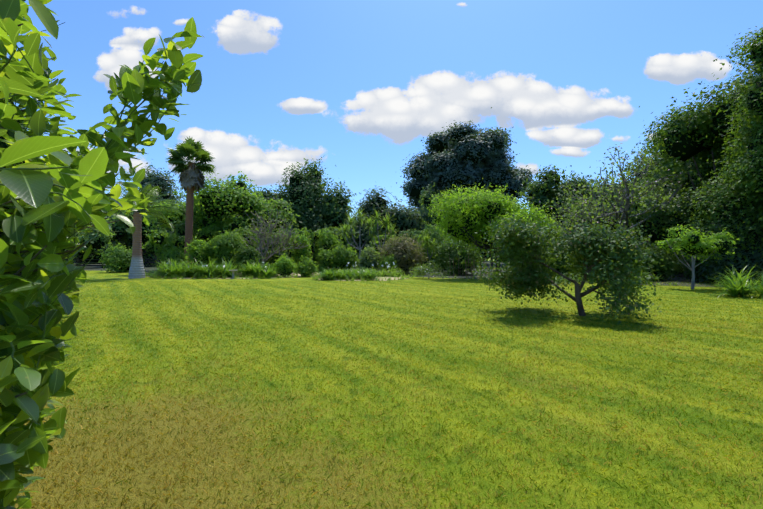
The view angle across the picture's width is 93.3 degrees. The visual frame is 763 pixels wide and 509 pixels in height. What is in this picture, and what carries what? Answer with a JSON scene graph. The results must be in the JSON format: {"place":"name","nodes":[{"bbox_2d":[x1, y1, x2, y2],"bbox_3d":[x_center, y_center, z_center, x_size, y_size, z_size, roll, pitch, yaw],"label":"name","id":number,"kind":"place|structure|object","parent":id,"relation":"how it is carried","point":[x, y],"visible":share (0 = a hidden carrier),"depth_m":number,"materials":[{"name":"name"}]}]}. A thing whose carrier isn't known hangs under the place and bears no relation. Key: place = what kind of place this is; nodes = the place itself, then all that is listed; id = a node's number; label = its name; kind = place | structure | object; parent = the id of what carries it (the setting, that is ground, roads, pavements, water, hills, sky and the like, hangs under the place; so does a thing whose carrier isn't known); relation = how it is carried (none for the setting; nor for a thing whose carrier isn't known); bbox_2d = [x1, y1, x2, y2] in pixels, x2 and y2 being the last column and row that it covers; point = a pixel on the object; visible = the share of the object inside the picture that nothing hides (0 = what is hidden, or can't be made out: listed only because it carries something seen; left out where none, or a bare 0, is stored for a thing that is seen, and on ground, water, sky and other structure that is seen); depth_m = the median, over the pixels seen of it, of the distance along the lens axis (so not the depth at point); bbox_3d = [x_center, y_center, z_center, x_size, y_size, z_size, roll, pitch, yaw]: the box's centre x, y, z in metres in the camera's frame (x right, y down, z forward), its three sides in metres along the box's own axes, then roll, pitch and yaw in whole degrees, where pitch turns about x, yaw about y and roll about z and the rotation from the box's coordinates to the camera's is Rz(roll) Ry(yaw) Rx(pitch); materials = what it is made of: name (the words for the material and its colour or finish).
{"place":"outdoors","nodes":[
{"label":"outdoors","id":0,"kind":"place"},
{"bbox_2d":[63,176,646,263],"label":"treeline backdrop","id":1,"kind":"structure","parent":0,"point":[482,255],"depth_m":72.84,"materials":[{"name":"green plant"}]},
{"bbox_2d":[7,0,762,218],"label":"sky","id":2,"kind":"structure","parent":0,"point":[358,85],"materials":[{"name":"blue"}]},
{"bbox_2d":[14,257,762,508],"bbox_3d":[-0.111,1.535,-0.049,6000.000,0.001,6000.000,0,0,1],"label":"ground","id":3,"kind":"structure","parent":0,"point":[98,276],"depth_m":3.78,"materials":[{"name":"green plant"}]},
{"bbox_2d":[0,0,204,508],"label":"lemon tree","id":4,"kind":"object","parent":3,"relation":"on","point":[52,197],"visible":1,"depth_m":1.08,"materials":[{"name":"green plant"}]},
{"bbox_2d":[101,166,186,278],"bbox_3d":[-17.355,-2.036,25.344,5.812,7.484,5.345,0,0,40],"label":"feather palm","id":5,"kind":"object","parent":3,"relation":"on","point":[136,269],"visible":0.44,"depth_m":25.09,"materials":[{"name":"plant"}]},
{"bbox_2d":[313,277,407,280],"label":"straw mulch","id":6,"kind":"object","parent":3,"relation":"on","point":[339,279],"visible":0.19,"depth_m":23.22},
{"bbox_2d":[315,267,382,280],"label":"agapanthus plant","id":7,"kind":"object","parent":6,"relation":"on","point":[344,274],"visible":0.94,"depth_m":23.29,"materials":[{"name":"green plant"}]},
{"bbox_2d":[337,262,407,276],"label":"clump","id":8,"kind":"object","parent":6,"relation":"on","point":[391,273],"visible":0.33,"depth_m":26.28,"materials":[{"name":"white plant"}]},
{"bbox_2d":[107,269,721,285],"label":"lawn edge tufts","id":9,"kind":"object","parent":3,"relation":"on","point":[406,276],"visible":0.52,"depth_m":24.35,"materials":[{"name":"green plant"}]},
{"bbox_2d":[408,260,456,278],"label":"bush","id":10,"kind":"object","parent":3,"relation":"on","point":[426,269],"visible":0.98,"depth_m":24.33,"materials":[{"name":"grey plant"}]},
{"bbox_2d":[464,213,667,324],"bbox_3d":[4.679,0.291,9.709,4.844,2.816,4.102,0,0,23],"label":"fruit tree","id":11,"kind":"object","parent":3,"relation":"on","point":[605,255],"visible":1,"depth_m":8.99,"materials":[{"name":"green plant"}]},
{"bbox_2d":[530,309,646,324],"bbox_3d":[5.398,1.580,9.293,2.357,0.069,2.641,0,0,42],"label":"lawn debris","id":12,"kind":"object","parent":3,"relation":"on","point":[563,316],"visible":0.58,"depth_m":9.10,"materials":[{"name":"green plant"}]},
{"bbox_2d":[656,224,739,288],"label":"small tree","id":13,"kind":"object","parent":3,"relation":"on","point":[688,242],"visible":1,"depth_m":16.45,"materials":[{"name":"green plant"}]},
{"bbox_2d":[74,261,756,286],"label":"understorey ground","id":14,"kind":"structure","parent":0,"point":[147,270],"depth_m":28.62,"materials":[{"name":"green plant"}]},
{"bbox_2d":[62,219,116,265],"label":"bush","id":15,"kind":"object","parent":14,"relation":"on","point":[98,241],"visible":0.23,"depth_m":44.57,"materials":[{"name":"green plant"}]},
{"bbox_2d":[75,209,129,253],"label":"bush","id":16,"kind":"object","parent":14,"relation":"on","point":[108,221],"visible":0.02,"depth_m":59.73,"materials":[{"name":"green plant"}]},
{"bbox_2d":[64,258,158,267],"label":"fence post and rail","id":17,"kind":"object","parent":14,"relation":"on","point":[105,265],"visible":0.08,"depth_m":46.51,"materials":[{"name":"wood"}]},
{"bbox_2d":[99,240,146,272],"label":"shrub","id":18,"kind":"object","parent":14,"relation":"on","point":[119,258],"visible":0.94,"depth_m":33.49,"materials":[{"name":"green plant"}]},
{"bbox_2d":[104,210,174,258],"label":"bush","id":19,"kind":"object","parent":14,"relation":"on","point":[119,225],"visible":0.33,"depth_m":50.53,"materials":[{"name":"green plant"}]},
{"bbox_2d":[105,159,206,264],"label":"broad tree","id":20,"kind":"object","parent":14,"relation":"on","point":[161,182],"visible":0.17,"depth_m":54.50,"materials":[{"name":"green plant"}]},
{"bbox_2d":[142,228,184,263],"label":"bush","id":21,"kind":"object","parent":14,"relation":"on","point":[159,240],"visible":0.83,"depth_m":33.01,"materials":[{"name":"green plant"}]},
{"bbox_2d":[141,193,227,232],"bbox_3d":[-21.107,-2.915,40.326,9.812,9.471,8.779,0,0,1],"label":"bush","id":22,"kind":"object","parent":14,"relation":"on","point":[172,217],"visible":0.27,"depth_m":38.28,"materials":[{"name":"green plant"}]},
{"bbox_2d":[170,217,205,253],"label":"bush","id":23,"kind":"object","parent":14,"relation":"on","point":[180,228],"visible":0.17,"depth_m":35.22,"materials":[{"name":"green plant"}]},
{"bbox_2d":[166,136,215,262],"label":"fan palm","id":24,"kind":"object","parent":14,"relation":"on","point":[191,179],"visible":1,"depth_m":33.05,"materials":[{"name":"green plant"}]},
{"bbox_2d":[193,219,229,241],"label":"bush","id":25,"kind":"object","parent":14,"relation":"on","point":[203,234],"visible":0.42,"depth_m":35.68,"materials":[{"name":"green plant"}]},
{"bbox_2d":[199,226,247,268],"bbox_3d":[-12.976,-0.329,29.874,3.893,4.074,3.975,0,0,1],"label":"shrub","id":26,"kind":"object","parent":14,"relation":"on","point":[225,245],"visible":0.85,"depth_m":28.89,"materials":[{"name":"green plant"}]},
{"bbox_2d":[172,171,290,268],"bbox_3d":[-16.506,-3.789,39.573,9.377,11.254,12.545,0,0,34],"label":"broad tree","id":27,"kind":"object","parent":14,"relation":"on","point":[226,199],"visible":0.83,"depth_m":37.75,"materials":[{"name":"green plant"}]},
{"bbox_2d":[147,272,319,278],"bbox_3d":[-12.722,1.636,29.388,16.941,0.060,10.435,0,0,1],"label":"flower bed","id":28,"kind":"object","parent":14,"relation":"on","point":[299,275],"visible":0.21,"depth_m":25.53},
{"bbox_2d":[157,244,192,266],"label":"shrub","id":29,"kind":"object","parent":28,"relation":"on","point":[177,256],"visible":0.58,"depth_m":29.78,"materials":[{"name":"green plant"}]},
{"bbox_2d":[145,256,243,278],"bbox_3d":[-13.741,1.157,26.636,9.181,2.184,5.915,0,0,1],"label":"agapanthus plant","id":30,"kind":"object","parent":28,"relation":"on","point":[173,270],"visible":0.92,"depth_m":25.41,"materials":[{"name":"green plant"}]},
{"bbox_2d":[184,236,210,266],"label":"shrub","id":31,"kind":"object","parent":28,"relation":"on","point":[196,252],"visible":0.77,"depth_m":28.68,"materials":[{"name":"green plant"}]},
{"bbox_2d":[233,244,264,273],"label":"shrub","id":32,"kind":"object","parent":28,"relation":"on","point":[244,255],"visible":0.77,"depth_m":28.34,"materials":[{"name":"green plant"}]},
{"bbox_2d":[235,261,286,278],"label":"agapanthus plant","id":33,"kind":"object","parent":28,"relation":"on","point":[264,270],"visible":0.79,"depth_m":25.59,"materials":[{"name":"green plant"}]},
{"bbox_2d":[235,204,314,264],"bbox_3d":[-9.740,-1.276,32.292,6.500,6.056,5.574,0,0,39],"label":"shrub","id":34,"kind":"object","parent":28,"relation":"on","point":[269,230],"visible":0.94,"depth_m":31.52,"materials":[{"name":"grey plant"}]},
{"bbox_2d":[271,253,297,275],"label":"shrub","id":35,"kind":"object","parent":28,"relation":"on","point":[284,265],"visible":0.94,"depth_m":27.14,"materials":[{"name":"green plant"}]},
{"bbox_2d":[288,233,312,269],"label":"shrub","id":36,"kind":"object","parent":28,"relation":"on","point":[297,257],"visible":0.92,"depth_m":32.69,"materials":[{"name":"green plant"}]},
{"bbox_2d":[292,256,317,276],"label":"shrub","id":37,"kind":"object","parent":28,"relation":"on","point":[304,268],"visible":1,"depth_m":26.51,"materials":[{"name":"green plant"}]},
{"bbox_2d":[209,214,259,271],"bbox_3d":[-14.591,-1.313,36.449,4.946,6.392,4.044,0,0,1],"label":"bush","id":38,"kind":"object","parent":14,"relation":"on","point":[238,224],"visible":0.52,"depth_m":36.02,"materials":[{"name":"green plant"}]},
{"bbox_2d":[251,185,287,231],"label":"broad tree","id":39,"kind":"object","parent":14,"relation":"on","point":[267,195],"visible":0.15,"depth_m":49.87,"materials":[{"name":"green plant"}]},
{"bbox_2d":[249,198,299,264],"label":"bush","id":40,"kind":"object","parent":14,"relation":"on","point":[284,203],"visible":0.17,"depth_m":41.94,"materials":[{"name":"green plant"}]},
{"bbox_2d":[256,231,292,266],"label":"shrub","id":41,"kind":"object","parent":14,"relation":"on","point":[271,259],"visible":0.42,"depth_m":33.50,"materials":[{"name":"green plant"}]},
{"bbox_2d":[261,228,295,257],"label":"bush","id":42,"kind":"object","parent":14,"relation":"on","point":[285,240],"visible":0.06,"depth_m":37.15,"materials":[{"name":"green plant"}]},
{"bbox_2d":[293,228,328,259],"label":"bush","id":43,"kind":"object","parent":14,"relation":"on","point":[315,238],"visible":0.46,"depth_m":37.30,"materials":[{"name":"green plant"}]},
{"bbox_2d":[270,156,356,265],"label":"conifer tree","id":44,"kind":"object","parent":14,"relation":"on","point":[303,193],"visible":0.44,"depth_m":48.27,"materials":[{"name":"green plant"}]},
{"bbox_2d":[311,227,340,265],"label":"shrub","id":45,"kind":"object","parent":14,"relation":"on","point":[326,241],"visible":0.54,"depth_m":35.42,"materials":[{"name":"green plant"}]},
{"bbox_2d":[317,248,335,272],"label":"shrub","id":46,"kind":"object","parent":14,"relation":"on","point":[325,257],"visible":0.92,"depth_m":29.64,"materials":[{"name":"green plant"}]},
{"bbox_2d":[313,223,348,246],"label":"bush","id":47,"kind":"object","parent":14,"relation":"on","point":[336,230],"visible":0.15,"depth_m":39.86,"materials":[{"name":"green plant"}]},
{"bbox_2d":[317,182,356,237],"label":"broad tree","id":48,"kind":"object","parent":14,"relation":"on","point":[337,207],"visible":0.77,"depth_m":48.19,"materials":[{"name":"green plant"}]},
{"bbox_2d":[328,238,357,270],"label":"shrub","id":49,"kind":"object","parent":14,"relation":"on","point":[343,256],"visible":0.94,"depth_m":30.20,"materials":[{"name":"green plant"}]},
{"bbox_2d":[335,226,358,249],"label":"shrub","id":50,"kind":"object","parent":14,"relation":"on","point":[348,234],"visible":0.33,"depth_m":39.14,"materials":[{"name":"green plant"}]},
{"bbox_2d":[339,208,375,260],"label":"cabbage tree","id":51,"kind":"object","parent":14,"relation":"on","point":[345,235],"visible":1,"depth_m":34.99,"materials":[{"name":"green plant"}]},
{"bbox_2d":[353,241,384,271],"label":"shrub","id":52,"kind":"object","parent":14,"relation":"on","point":[368,258],"visible":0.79,"depth_m":29.24,"materials":[{"name":"green plant"}]},
{"bbox_2d":[349,185,395,266],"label":"conifer tree","id":53,"kind":"object","parent":14,"relation":"on","point":[373,199],"visible":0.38,"depth_m":49.99,"materials":[{"name":"green plant"}]},
{"bbox_2d":[364,232,393,253],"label":"shrub","id":54,"kind":"object","parent":14,"relation":"on","point":[381,239],"visible":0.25,"depth_m":35.42,"materials":[{"name":"green plant"}]},
{"bbox_2d":[365,211,396,256],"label":"cabbage tree","id":55,"kind":"object","parent":14,"relation":"on","point":[387,226],"visible":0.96,"depth_m":33.95,"materials":[{"name":"green plant"}]},
{"bbox_2d":[377,252,402,273],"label":"shrub","id":56,"kind":"object","parent":14,"relation":"on","point":[390,260],"visible":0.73,"depth_m":28.01,"materials":[{"name":"green plant"}]},
{"bbox_2d":[363,198,432,241],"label":"broad tree","id":57,"kind":"object","parent":14,"relation":"on","point":[409,219],"visible":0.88,"depth_m":49.25,"materials":[{"name":"green plant"}]},
{"bbox_2d":[375,230,432,274],"bbox_3d":[1.541,-0.151,29.904,5.490,3.802,3.887,0,0,1],"label":"shrub","id":58,"kind":"object","parent":14,"relation":"on","point":[407,255],"visible":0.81,"depth_m":29.13,"materials":[{"name":"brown plant"}]},
{"bbox_2d":[395,228,422,245],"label":"shrub","id":59,"kind":"object","parent":14,"relation":"on","point":[411,234],"visible":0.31,"depth_m":40.69,"materials":[{"name":"green plant"}]},
{"bbox_2d":[423,233,437,262],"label":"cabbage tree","id":60,"kind":"object","parent":14,"relation":"on","point":[427,239],"visible":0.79,"depth_m":30.87,"materials":[{"name":"plant"}]},
{"bbox_2d":[413,181,449,262],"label":"conifer tree","id":61,"kind":"object","parent":14,"relation":"on","point":[426,196],"visible":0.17,"depth_m":52.68,"materials":[{"name":"green plant"}]},
{"bbox_2d":[415,222,451,270],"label":"shrub","id":62,"kind":"object","parent":14,"relation":"on","point":[429,231],"visible":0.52,"depth_m":37.00,"materials":[{"name":"green plant"}]},
{"bbox_2d":[426,236,489,275],"bbox_3d":[6.321,-0.185,29.805,5.382,3.790,5.145,0,0,1],"label":"shrub","id":63,"kind":"object","parent":14,"relation":"on","point":[443,251],"visible":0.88,"depth_m":29.11,"materials":[{"name":"green plant"}]},
{"bbox_2d":[396,107,533,243],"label":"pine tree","id":64,"kind":"object","parent":14,"relation":"on","point":[462,156],"visible":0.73,"depth_m":64.61,"materials":[{"name":"green plant"}]},
{"bbox_2d":[447,255,484,277],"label":"plant canes","id":65,"kind":"object","parent":14,"relation":"on","point":[466,271],"visible":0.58,"depth_m":25.89,"materials":[{"name":"green plant"}]},
{"bbox_2d":[473,226,494,265],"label":"broad tree","id":66,"kind":"object","parent":14,"relation":"on","point":[488,252],"visible":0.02,"depth_m":47.59,"materials":[{"name":"green plant"}]},
{"bbox_2d":[421,178,567,276],"bbox_3d":[7.323,-1.759,24.602,9.638,7.036,7.152,0,0,28],"label":"bright green tree","id":67,"kind":"object","parent":14,"relation":"on","point":[469,215],"visible":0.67,"depth_m":23.59,"materials":[{"name":"green plant"}]},
{"bbox_2d":[527,205,561,226],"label":"broad tree","id":68,"kind":"object","parent":14,"relation":"on","point":[544,211],"visible":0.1,"depth_m":42.84,"materials":[{"name":"green plant"}]},
{"bbox_2d":[518,164,596,232],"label":"broad tree","id":69,"kind":"object","parent":14,"relation":"on","point":[542,191],"visible":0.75,"depth_m":40.88,"materials":[{"name":"green plant"}]},
{"bbox_2d":[540,233,581,277],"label":"shrub","id":70,"kind":"object","parent":14,"relation":"on","point":[563,260],"visible":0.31,"depth_m":25.55,"materials":[{"name":"green plant"}]},
{"bbox_2d":[560,173,621,233],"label":"broad tree","id":71,"kind":"object","parent":14,"relation":"on","point":[611,225],"visible":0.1,"depth_m":42.18,"materials":[{"name":"green plant"}]},
{"bbox_2d":[551,270,666,284],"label":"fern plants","id":72,"kind":"object","parent":14,"relation":"on","point":[580,279],"visible":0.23,"depth_m":20.56,"materials":[{"name":"green plant"}]},
{"bbox_2d":[590,173,636,234],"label":"broad tree","id":73,"kind":"object","parent":14,"relation":"on","point":[608,197],"visible":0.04,"depth_m":42.12,"materials":[{"name":"green plant"}]},
{"bbox_2d":[537,143,701,250],"bbox_3d":[17.858,-3.486,28.758,20.128,10.546,12.712,0,0,-37],"label":"half bare tree","id":74,"kind":"object","parent":14,"relation":"on","point":[590,208],"visible":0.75,"depth_m":25.91,"materials":[{"name":"green plant"}]},
{"bbox_2d":[608,148,668,231],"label":"broad tree","id":75,"kind":"object","parent":14,"relation":"on","point":[638,200],"visible":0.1,"depth_m":37.84,"materials":[{"name":"green plant"}]},
{"bbox_2d":[630,242,683,280],"bbox_3d":[17.728,0.414,23.791,3.897,2.539,3.871,0,0,-25],"label":"shrub","id":76,"kind":"object","parent":14,"relation":"on","point":[671,263],"visible":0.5,"depth_m":22.67,"materials":[{"name":"green plant"}]},
{"bbox_2d":[623,179,698,276],"bbox_3d":[21.751,-1.747,26.945,7.131,7.248,5.818,0,0,-26],"label":"broad tree","id":77,"kind":"object","parent":14,"relation":"on","point":[660,226],"visible":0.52,"depth_m":25.89,"materials":[{"name":"green plant"}]},
{"bbox_2d":[630,109,694,274],"bbox_3d":[26.031,-5.397,30.614,10.332,14.257,9.503,0,0,1],"label":"conifer tree","id":78,"kind":"object","parent":14,"relation":"on","point":[668,188],"visible":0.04,"depth_m":30.39,"materials":[{"name":"green plant"}]},
{"bbox_2d":[636,61,759,194],"bbox_3d":[24.536,-5.305,24.785,11.345,14.197,10.505,0,0,-42],"label":"broad tree","id":79,"kind":"object","parent":14,"relation":"on","point":[683,141],"visible":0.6,"depth_m":24.30,"materials":[{"name":"green plant"}]},
{"bbox_2d":[673,253,723,281],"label":"shrub","id":80,"kind":"object","parent":14,"relation":"on","point":[686,269],"visible":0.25,"depth_m":21.22,"materials":[{"name":"green plant"}]},
{"bbox_2d":[662,23,762,282],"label":"conifer tree","id":81,"kind":"object","parent":14,"relation":"on","point":[752,140],"visible":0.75,"depth_m":19.06,"materials":[{"name":"green plant"}]},
{"bbox_2d":[664,172,762,249],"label":"broad tree","id":82,"kind":"object","parent":14,"relation":"on","point":[680,203],"visible":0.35,"depth_m":21.12,"materials":[{"name":"green plant"}]},
{"bbox_2d":[680,207,762,283],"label":"conifer tree","id":83,"kind":"object","parent":14,"relation":"on","point":[725,263],"visible":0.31,"depth_m":19.10,"materials":[{"name":"green plant"}]},
{"bbox_2d":[701,266,762,299],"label":"flax plant","id":84,"kind":"object","parent":14,"relation":"on","point":[739,286],"visible":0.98,"depth_m":13.63,"materials":[{"name":"green plant"}]}
]}

